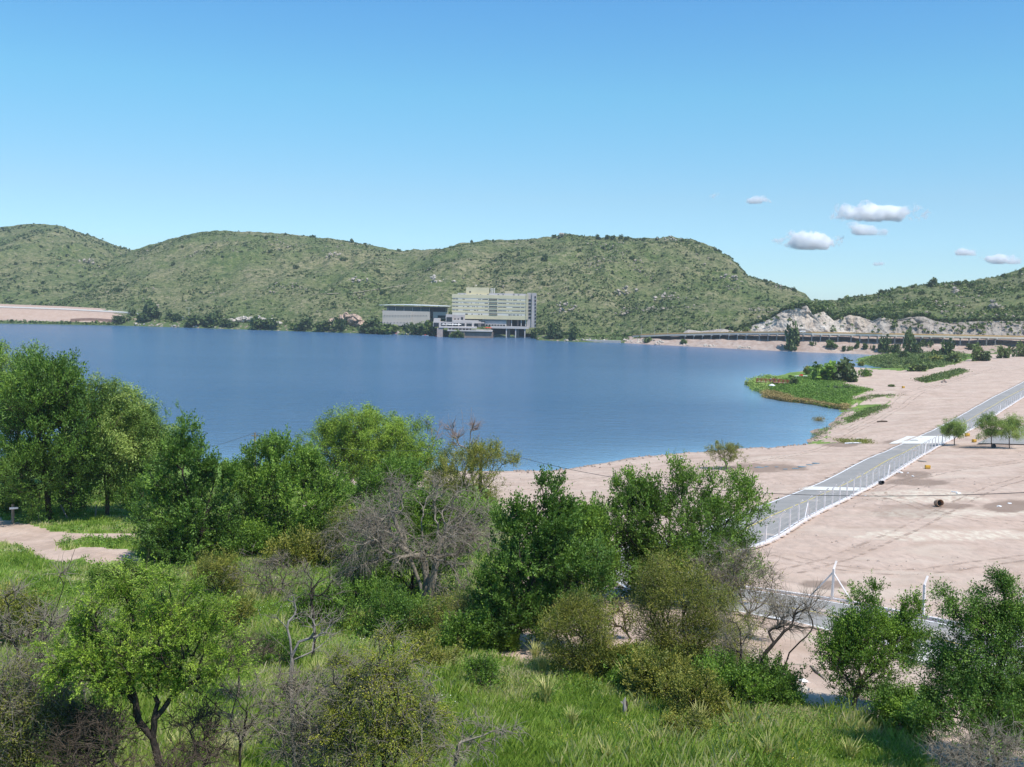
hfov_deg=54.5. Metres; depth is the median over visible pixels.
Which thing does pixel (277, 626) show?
grass tussock
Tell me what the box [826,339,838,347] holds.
shore bush
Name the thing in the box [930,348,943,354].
headland bush
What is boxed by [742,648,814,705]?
leafy shrub
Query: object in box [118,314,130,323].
shore bush
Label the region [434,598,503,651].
leafy shrub
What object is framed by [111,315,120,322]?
shore bush
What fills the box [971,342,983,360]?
headland bush
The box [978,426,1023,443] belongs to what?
side road
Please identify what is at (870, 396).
scrub
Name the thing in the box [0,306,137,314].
embankment road
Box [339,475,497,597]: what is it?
leafy shrub
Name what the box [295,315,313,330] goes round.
shore bush
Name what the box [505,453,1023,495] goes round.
overhead cable
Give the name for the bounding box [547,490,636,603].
leafy tree
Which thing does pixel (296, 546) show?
leafy shrub
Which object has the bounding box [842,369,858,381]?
spit bush
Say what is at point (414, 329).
shore bush
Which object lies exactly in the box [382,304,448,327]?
auditorium building
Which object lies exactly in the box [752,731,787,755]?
grass tussock
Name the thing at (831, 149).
sky
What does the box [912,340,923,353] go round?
headland bush
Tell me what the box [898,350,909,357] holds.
headland bush
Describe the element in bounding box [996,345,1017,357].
headland bush
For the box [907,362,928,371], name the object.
headland bush
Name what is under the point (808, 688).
boulder
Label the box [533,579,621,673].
feathery shrub
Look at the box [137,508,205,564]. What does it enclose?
leafy shrub
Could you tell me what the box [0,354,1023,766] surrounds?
ground
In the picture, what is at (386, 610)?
leafy shrub
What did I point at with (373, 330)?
waterside bush
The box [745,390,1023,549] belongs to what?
concrete post fence
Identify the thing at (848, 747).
grass tussock
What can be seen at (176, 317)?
shore bush
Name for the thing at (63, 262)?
hillside scrub
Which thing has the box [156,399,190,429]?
leafy shrub
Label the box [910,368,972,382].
scrub
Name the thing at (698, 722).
leafy shrub
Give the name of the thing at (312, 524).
leafy shrub
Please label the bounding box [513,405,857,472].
shore pebbles
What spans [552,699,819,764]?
yellow flowers
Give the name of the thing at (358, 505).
leafy shrub
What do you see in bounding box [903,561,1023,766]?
tree
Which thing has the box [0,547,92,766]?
dead tree
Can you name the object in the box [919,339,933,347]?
headland bush
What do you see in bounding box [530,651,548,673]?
grass tussock
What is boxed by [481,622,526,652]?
leafy shrub
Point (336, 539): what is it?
leafy shrub
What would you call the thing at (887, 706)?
leafy shrub
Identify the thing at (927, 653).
concrete apron
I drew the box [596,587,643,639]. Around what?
leafy shrub
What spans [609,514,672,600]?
leafy shrub
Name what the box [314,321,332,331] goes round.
shore bush
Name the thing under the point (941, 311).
hillside stones
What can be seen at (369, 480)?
leafy shrub
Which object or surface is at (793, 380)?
spit bush
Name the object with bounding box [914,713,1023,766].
bramble
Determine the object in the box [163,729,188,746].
grass tussock
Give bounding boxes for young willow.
[935,416,970,444]
[972,411,1007,447]
[995,411,1023,448]
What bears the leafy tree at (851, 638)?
on the ground at (982, 534)
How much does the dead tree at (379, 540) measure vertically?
9.756 m
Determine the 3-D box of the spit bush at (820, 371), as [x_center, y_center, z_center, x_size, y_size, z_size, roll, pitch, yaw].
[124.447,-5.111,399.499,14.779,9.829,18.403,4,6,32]
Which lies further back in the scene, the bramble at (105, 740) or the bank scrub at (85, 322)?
the bank scrub at (85, 322)
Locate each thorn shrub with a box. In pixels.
[0,642,108,766]
[295,615,463,766]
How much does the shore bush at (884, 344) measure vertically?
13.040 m
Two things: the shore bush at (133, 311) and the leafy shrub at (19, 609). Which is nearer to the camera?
the leafy shrub at (19, 609)
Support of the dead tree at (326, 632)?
on the ground at (982, 534)
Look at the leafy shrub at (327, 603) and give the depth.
56.73 m
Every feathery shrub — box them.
[182,544,251,595]
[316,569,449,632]
[407,584,514,639]
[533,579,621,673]
[617,543,780,668]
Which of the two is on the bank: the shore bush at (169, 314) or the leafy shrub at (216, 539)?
the shore bush at (169, 314)
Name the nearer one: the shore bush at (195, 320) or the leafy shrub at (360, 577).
the leafy shrub at (360, 577)
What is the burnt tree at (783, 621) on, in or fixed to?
on the ground at (982, 534)
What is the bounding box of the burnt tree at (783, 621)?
[704,579,835,669]
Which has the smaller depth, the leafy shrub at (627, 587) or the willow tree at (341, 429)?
the leafy shrub at (627, 587)
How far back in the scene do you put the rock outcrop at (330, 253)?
1186.31 m
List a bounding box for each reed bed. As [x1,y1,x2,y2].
[744,374,783,392]
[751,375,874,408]
[759,389,851,409]
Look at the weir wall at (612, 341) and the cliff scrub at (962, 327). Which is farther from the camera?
the weir wall at (612, 341)
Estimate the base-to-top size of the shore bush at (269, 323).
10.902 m
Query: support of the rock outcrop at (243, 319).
on the bank
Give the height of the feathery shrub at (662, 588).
7.010 m
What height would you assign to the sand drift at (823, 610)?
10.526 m
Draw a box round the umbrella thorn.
[703,439,748,467]
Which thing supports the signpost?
on the ground at (982, 534)
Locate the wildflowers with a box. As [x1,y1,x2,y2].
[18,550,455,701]
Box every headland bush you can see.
[889,344,901,354]
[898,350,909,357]
[902,328,915,351]
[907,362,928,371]
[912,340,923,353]
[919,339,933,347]
[928,355,943,361]
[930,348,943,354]
[939,338,956,355]
[942,351,960,362]
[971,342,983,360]
[978,351,992,360]
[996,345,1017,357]
[1015,340,1023,356]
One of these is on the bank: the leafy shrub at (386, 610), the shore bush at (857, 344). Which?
the shore bush at (857, 344)
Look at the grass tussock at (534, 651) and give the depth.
49.14 m
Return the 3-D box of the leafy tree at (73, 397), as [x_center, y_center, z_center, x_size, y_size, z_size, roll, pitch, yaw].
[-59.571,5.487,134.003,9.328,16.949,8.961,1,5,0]
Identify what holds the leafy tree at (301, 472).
on the ground at (982, 534)
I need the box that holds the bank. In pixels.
[0,304,1023,354]
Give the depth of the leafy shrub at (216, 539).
80.45 m
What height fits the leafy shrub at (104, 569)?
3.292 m
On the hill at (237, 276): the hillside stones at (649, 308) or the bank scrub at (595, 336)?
the hillside stones at (649, 308)
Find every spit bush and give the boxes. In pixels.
[789,376,798,384]
[803,365,810,373]
[807,360,840,380]
[824,357,854,381]
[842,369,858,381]
[858,368,872,376]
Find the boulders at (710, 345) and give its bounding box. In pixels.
[683,344,750,348]
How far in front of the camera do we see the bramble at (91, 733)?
26.38 m
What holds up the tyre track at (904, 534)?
on the ground at (982, 534)
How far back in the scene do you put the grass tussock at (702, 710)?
39.05 m
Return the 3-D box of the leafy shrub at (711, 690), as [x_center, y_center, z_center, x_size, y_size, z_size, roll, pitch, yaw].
[7.523,12.602,40.347,3.619,2.848,2.850,0,5,-17]
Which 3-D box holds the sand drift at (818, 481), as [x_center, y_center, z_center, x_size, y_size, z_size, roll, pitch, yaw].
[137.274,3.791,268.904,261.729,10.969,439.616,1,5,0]
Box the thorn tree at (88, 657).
[19,549,263,766]
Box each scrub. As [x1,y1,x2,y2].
[0,223,129,302]
[0,319,118,324]
[2,230,808,333]
[129,313,640,339]
[688,268,1023,330]
[725,302,1023,330]
[729,307,1023,334]
[810,421,843,438]
[833,436,877,443]
[841,404,889,422]
[850,393,903,400]
[856,351,972,369]
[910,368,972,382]
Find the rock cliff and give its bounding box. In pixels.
[683,306,1023,335]
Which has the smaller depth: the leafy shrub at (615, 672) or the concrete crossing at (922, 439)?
the leafy shrub at (615, 672)
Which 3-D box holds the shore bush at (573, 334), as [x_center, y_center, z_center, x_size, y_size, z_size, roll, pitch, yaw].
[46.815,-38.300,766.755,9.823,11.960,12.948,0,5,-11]
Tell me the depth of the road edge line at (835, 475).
158.42 m
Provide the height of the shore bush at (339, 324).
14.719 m
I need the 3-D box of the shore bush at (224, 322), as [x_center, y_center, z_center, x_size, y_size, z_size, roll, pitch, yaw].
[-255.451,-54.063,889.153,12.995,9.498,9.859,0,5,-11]
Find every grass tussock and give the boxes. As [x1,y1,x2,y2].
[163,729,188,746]
[227,735,255,763]
[246,586,258,598]
[272,617,289,632]
[305,655,326,682]
[525,641,543,658]
[525,673,565,703]
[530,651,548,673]
[563,706,580,724]
[588,738,613,759]
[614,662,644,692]
[644,725,674,745]
[690,698,716,721]
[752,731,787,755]
[838,736,866,759]
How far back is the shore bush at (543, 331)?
793.19 m
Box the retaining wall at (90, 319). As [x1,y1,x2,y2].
[70,318,115,321]
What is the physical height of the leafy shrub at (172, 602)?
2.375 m
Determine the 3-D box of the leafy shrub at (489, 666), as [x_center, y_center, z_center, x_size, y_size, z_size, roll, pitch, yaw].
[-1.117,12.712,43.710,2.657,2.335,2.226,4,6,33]
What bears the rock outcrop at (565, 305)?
on the hill at (237, 276)
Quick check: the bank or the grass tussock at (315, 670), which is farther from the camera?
the bank
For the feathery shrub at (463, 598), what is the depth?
54.11 m
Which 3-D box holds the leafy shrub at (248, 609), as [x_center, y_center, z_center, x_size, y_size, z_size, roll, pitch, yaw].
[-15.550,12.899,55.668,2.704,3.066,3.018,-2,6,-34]
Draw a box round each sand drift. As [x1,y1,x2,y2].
[618,381,1023,632]
[693,399,1021,619]
[741,390,1020,658]
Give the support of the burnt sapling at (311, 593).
on the ground at (982, 534)
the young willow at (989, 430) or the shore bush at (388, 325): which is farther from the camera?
the shore bush at (388, 325)
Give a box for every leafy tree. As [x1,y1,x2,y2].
[0,339,16,433]
[52,362,92,448]
[58,460,102,510]
[120,408,248,568]
[202,423,357,548]
[459,464,620,650]
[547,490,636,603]
[592,448,778,606]
[802,569,948,710]
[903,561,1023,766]
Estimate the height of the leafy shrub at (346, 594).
4.397 m
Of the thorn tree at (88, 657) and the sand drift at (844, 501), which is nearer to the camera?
the thorn tree at (88, 657)
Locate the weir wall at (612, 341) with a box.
[586,340,620,342]
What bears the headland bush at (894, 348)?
on the ground at (982, 534)
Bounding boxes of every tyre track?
[793,477,1015,566]
[799,482,1016,572]
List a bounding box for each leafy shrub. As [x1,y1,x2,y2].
[0,476,34,512]
[0,576,59,649]
[32,698,123,766]
[52,481,100,510]
[83,553,156,590]
[103,476,151,508]
[109,470,167,520]
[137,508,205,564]
[137,586,202,617]
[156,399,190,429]
[196,510,255,559]
[210,591,258,631]
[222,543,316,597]
[223,510,281,555]
[250,621,311,668]
[256,523,337,570]
[279,502,351,552]
[283,580,355,626]
[293,494,369,567]
[324,552,390,604]
[333,444,432,510]
[337,489,485,565]
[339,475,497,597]
[356,585,439,638]
[394,621,466,668]
[422,432,530,508]
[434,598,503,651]
[455,648,508,693]
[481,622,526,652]
[510,580,558,629]
[573,635,652,682]
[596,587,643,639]
[601,642,671,692]
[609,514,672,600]
[615,639,701,700]
[648,657,741,719]
[653,704,713,738]
[680,536,792,644]
[686,645,777,710]
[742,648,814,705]
[862,675,954,743]
[900,673,1023,764]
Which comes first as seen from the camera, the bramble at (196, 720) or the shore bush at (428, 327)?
the bramble at (196, 720)
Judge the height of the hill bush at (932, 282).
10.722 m
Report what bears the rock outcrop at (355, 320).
on the bank
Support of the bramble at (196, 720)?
on the ground at (982, 534)
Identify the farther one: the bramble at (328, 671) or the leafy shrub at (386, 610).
the leafy shrub at (386, 610)
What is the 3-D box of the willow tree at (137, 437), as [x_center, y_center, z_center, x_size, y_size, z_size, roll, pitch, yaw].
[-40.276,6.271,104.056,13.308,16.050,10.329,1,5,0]
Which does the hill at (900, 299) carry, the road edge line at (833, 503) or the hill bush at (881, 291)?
the hill bush at (881, 291)
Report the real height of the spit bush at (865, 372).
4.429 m
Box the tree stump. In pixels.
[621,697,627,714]
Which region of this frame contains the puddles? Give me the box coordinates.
[756,463,819,468]
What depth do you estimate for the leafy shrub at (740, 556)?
56.52 m
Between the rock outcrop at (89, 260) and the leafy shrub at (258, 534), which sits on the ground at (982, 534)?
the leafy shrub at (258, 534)
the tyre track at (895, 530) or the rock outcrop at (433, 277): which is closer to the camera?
the tyre track at (895, 530)
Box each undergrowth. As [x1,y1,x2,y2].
[0,486,939,766]
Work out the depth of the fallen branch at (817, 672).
50.09 m
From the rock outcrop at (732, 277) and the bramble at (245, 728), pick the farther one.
the rock outcrop at (732, 277)
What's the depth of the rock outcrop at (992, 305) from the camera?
726.23 m
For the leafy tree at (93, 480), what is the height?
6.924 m
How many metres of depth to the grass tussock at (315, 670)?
44.59 m
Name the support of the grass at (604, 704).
on the ground at (982, 534)
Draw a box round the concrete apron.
[898,645,1006,671]
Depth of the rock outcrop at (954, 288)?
832.64 m
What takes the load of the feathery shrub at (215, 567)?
on the ground at (982, 534)
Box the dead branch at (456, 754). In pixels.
[413,672,527,766]
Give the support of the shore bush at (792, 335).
on the bank
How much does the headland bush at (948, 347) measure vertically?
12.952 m
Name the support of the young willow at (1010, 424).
on the ground at (982, 534)
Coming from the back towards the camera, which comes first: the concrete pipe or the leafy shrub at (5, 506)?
the concrete pipe
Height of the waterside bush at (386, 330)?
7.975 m
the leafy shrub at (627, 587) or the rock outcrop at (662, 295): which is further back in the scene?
the rock outcrop at (662, 295)
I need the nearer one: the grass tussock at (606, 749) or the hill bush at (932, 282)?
the grass tussock at (606, 749)
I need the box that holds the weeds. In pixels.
[832,673,930,705]
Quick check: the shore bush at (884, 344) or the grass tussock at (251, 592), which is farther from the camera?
the shore bush at (884, 344)
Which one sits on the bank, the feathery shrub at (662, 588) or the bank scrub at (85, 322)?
the bank scrub at (85, 322)
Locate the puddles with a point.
(792, 468)
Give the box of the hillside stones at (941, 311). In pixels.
[778,273,1022,316]
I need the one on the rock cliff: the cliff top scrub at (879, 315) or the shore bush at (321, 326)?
the cliff top scrub at (879, 315)
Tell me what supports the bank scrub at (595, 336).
on the bank
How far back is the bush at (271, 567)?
66.29 m
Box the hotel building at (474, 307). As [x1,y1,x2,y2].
[433,285,536,337]
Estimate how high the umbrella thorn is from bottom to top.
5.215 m
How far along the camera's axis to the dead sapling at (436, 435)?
140.96 m
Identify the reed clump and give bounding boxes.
[811,415,827,420]
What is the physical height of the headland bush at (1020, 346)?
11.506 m
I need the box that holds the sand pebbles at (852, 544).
[495,452,1018,623]
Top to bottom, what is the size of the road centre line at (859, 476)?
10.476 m
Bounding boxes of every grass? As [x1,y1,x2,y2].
[0,482,947,766]
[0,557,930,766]
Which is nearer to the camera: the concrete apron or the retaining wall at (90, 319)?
the concrete apron
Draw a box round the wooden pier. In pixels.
[756,378,790,383]
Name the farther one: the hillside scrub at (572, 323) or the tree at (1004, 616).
the hillside scrub at (572, 323)
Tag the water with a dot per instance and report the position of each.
(565, 404)
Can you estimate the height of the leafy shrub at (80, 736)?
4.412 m
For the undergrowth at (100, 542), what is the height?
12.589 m
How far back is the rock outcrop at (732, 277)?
978.30 m
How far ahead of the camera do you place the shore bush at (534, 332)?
804.60 m
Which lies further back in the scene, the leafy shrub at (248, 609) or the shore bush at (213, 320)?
the shore bush at (213, 320)
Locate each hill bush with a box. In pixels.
[113,287,122,291]
[541,253,547,260]
[878,288,890,294]
[926,277,937,286]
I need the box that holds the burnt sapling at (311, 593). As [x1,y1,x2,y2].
[291,554,350,657]
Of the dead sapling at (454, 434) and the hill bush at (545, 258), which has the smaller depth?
the dead sapling at (454, 434)
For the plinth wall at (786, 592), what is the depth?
71.26 m
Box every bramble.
[0,631,80,763]
[24,691,159,766]
[31,691,234,766]
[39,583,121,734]
[158,686,246,766]
[169,650,289,766]
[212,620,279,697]
[235,653,377,766]
[313,638,395,766]
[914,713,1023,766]
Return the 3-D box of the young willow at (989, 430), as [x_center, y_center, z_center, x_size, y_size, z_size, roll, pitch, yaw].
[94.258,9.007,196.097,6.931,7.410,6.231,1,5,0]
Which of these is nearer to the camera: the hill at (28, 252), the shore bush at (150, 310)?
the shore bush at (150, 310)
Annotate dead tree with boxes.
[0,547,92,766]
[259,582,346,766]
[312,461,507,609]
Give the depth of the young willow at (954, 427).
203.45 m
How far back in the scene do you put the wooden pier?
377.88 m
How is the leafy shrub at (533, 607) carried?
on the ground at (982, 534)
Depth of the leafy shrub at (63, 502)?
109.78 m
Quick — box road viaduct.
[633,331,1023,344]
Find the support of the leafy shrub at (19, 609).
on the ground at (982, 534)
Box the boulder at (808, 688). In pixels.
[797,684,810,691]
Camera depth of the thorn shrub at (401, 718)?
26.64 m
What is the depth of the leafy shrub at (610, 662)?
45.04 m
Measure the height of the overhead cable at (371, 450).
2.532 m
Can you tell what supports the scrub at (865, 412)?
on the ground at (982, 534)
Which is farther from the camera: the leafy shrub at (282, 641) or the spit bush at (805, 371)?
the spit bush at (805, 371)
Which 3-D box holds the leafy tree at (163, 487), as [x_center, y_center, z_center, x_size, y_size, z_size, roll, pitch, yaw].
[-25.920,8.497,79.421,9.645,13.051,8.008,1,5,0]
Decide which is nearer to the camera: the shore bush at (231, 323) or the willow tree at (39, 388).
the willow tree at (39, 388)
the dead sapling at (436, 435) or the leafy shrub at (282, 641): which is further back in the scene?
the dead sapling at (436, 435)
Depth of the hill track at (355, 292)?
978.62 m
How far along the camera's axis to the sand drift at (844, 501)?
110.80 m
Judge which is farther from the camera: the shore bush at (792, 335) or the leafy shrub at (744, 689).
the shore bush at (792, 335)
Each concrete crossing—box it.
[801,486,864,490]
[889,436,952,443]
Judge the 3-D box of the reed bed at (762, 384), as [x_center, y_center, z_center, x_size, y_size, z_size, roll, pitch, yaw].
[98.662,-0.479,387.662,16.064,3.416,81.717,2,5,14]
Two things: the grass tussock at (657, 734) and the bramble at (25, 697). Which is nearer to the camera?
the bramble at (25, 697)
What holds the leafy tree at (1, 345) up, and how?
on the ground at (982, 534)
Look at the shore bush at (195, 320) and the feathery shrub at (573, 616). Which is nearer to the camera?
the feathery shrub at (573, 616)
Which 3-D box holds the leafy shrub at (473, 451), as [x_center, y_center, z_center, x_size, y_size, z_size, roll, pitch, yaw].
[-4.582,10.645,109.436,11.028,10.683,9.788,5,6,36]
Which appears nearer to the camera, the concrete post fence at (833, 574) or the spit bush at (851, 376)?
the concrete post fence at (833, 574)
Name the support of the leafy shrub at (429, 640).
on the ground at (982, 534)
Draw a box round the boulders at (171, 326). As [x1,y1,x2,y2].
[135,323,214,327]
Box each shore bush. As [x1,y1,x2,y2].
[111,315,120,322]
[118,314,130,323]
[128,308,136,315]
[136,312,146,321]
[142,298,161,319]
[166,309,172,319]
[171,313,182,321]
[184,313,209,326]
[201,311,222,327]
[219,318,231,327]
[227,320,238,327]
[249,315,263,329]
[259,318,279,328]
[289,323,302,329]
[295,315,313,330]
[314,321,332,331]
[331,316,348,331]
[357,316,379,333]
[379,323,399,333]
[402,321,422,334]
[421,320,436,335]
[529,328,540,337]
[538,327,550,334]
[546,319,563,338]
[567,326,578,339]
[643,337,652,342]
[784,321,800,351]
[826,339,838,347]
[854,340,859,348]
[877,334,891,352]
[966,343,974,349]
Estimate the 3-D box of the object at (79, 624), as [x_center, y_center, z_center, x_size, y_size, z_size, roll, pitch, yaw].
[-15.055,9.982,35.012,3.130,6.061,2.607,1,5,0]
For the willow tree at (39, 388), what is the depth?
98.81 m
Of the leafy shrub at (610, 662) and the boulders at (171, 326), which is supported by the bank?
the boulders at (171, 326)
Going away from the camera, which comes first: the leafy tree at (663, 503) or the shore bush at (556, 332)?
the leafy tree at (663, 503)
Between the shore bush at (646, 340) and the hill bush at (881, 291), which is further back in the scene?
the hill bush at (881, 291)
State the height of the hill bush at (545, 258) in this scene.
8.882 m
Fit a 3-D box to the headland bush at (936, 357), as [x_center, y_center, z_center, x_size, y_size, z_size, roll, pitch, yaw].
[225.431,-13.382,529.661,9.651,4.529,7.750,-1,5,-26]
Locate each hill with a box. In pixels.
[0,224,131,304]
[44,230,809,335]
[770,267,1023,321]
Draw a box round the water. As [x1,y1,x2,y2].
[0,324,880,470]
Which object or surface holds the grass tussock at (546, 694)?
on the ground at (982, 534)
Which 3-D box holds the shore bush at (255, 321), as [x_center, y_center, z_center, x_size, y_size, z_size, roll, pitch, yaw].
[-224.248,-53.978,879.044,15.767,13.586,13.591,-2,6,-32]
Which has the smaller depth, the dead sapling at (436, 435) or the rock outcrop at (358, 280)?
the dead sapling at (436, 435)
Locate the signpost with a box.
[9,504,17,523]
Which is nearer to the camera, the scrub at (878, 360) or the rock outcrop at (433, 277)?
the scrub at (878, 360)
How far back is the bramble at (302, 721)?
27.49 m
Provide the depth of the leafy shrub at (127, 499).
100.78 m
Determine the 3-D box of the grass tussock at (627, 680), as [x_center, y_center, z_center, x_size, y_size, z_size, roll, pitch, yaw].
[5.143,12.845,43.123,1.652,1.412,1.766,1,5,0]
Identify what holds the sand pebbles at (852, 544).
on the ground at (982, 534)
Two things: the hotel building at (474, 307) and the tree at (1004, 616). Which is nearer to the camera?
the tree at (1004, 616)
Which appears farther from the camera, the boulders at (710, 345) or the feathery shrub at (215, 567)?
the boulders at (710, 345)
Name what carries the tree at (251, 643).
on the ground at (982, 534)
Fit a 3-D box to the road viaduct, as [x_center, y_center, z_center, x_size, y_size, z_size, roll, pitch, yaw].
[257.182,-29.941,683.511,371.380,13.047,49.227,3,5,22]
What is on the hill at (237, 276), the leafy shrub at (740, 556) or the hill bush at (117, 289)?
the hill bush at (117, 289)
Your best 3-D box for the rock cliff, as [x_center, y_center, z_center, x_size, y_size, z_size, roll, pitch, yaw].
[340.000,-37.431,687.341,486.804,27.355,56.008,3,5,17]
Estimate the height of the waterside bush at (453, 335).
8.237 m
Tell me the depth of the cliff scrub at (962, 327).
683.57 m
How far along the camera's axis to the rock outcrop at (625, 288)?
941.48 m
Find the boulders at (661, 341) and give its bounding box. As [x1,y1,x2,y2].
[623,339,663,343]
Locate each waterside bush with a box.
[364,326,380,333]
[377,326,400,334]
[449,329,460,337]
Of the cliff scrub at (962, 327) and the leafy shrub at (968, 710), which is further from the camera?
the cliff scrub at (962, 327)
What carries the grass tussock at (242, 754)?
on the ground at (982, 534)
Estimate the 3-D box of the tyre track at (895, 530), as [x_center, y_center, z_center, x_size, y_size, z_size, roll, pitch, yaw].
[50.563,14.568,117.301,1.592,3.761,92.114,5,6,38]
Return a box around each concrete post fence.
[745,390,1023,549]
[813,561,1023,638]
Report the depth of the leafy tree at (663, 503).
66.04 m
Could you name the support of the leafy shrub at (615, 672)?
on the ground at (982, 534)
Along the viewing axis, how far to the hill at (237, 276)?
1010.53 m
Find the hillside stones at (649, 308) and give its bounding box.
[30,234,796,317]
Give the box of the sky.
[0,0,1023,299]
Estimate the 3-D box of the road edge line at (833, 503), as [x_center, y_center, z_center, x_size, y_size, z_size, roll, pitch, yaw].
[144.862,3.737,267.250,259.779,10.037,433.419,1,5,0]
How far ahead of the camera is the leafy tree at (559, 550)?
50.84 m
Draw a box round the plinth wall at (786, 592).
[709,549,831,600]
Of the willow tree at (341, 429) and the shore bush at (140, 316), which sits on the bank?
the shore bush at (140, 316)
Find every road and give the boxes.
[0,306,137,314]
[615,382,1023,677]
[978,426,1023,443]
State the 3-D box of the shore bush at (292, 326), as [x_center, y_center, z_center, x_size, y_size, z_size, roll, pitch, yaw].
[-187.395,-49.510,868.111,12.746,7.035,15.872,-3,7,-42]
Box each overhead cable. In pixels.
[255,432,462,450]
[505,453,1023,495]
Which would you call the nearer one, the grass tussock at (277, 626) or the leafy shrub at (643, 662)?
the leafy shrub at (643, 662)
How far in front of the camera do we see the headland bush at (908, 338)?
642.53 m
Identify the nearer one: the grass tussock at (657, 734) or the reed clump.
the grass tussock at (657, 734)
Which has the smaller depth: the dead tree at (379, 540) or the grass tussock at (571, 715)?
the grass tussock at (571, 715)
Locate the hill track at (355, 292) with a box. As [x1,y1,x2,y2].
[300,284,406,295]
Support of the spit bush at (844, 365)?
on the ground at (982, 534)
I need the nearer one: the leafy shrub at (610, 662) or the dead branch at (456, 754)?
the dead branch at (456, 754)
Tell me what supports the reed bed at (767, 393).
on the ground at (982, 534)
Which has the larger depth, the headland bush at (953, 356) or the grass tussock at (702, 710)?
the headland bush at (953, 356)
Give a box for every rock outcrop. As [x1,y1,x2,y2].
[78,258,99,266]
[224,315,281,323]
[325,252,340,257]
[328,312,364,326]
[348,276,367,282]
[430,274,455,282]
[554,302,576,312]
[614,285,637,295]
[652,292,675,300]
[720,274,742,281]
[951,286,959,293]
[988,299,1003,308]
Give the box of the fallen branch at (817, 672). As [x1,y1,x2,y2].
[810,665,824,678]
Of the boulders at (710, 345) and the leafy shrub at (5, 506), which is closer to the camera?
the leafy shrub at (5, 506)
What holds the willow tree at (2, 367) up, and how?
on the ground at (982, 534)
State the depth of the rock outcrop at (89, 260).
1270.97 m
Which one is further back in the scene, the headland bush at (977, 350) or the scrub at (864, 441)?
the headland bush at (977, 350)
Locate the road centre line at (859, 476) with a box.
[730,388,1023,663]
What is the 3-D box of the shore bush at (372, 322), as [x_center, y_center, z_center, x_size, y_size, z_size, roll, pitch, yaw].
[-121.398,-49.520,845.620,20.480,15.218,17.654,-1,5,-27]
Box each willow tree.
[0,338,119,523]
[0,339,72,457]
[60,368,184,516]
[294,399,451,491]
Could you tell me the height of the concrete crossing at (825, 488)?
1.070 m
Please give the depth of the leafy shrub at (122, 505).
111.96 m
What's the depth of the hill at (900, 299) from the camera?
790.06 m
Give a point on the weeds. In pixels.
(869, 685)
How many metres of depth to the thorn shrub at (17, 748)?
27.02 m
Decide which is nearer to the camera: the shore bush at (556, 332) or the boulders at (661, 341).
the boulders at (661, 341)
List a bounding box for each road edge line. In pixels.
[620,382,1022,643]
[732,398,1019,634]
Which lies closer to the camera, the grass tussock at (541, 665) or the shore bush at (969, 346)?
the grass tussock at (541, 665)
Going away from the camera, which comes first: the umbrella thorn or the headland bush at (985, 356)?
the umbrella thorn
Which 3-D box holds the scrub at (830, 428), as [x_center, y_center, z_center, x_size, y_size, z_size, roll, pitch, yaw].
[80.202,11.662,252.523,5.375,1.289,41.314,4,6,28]
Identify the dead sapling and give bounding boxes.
[423,417,448,469]
[438,407,485,475]
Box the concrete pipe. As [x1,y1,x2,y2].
[934,499,943,506]

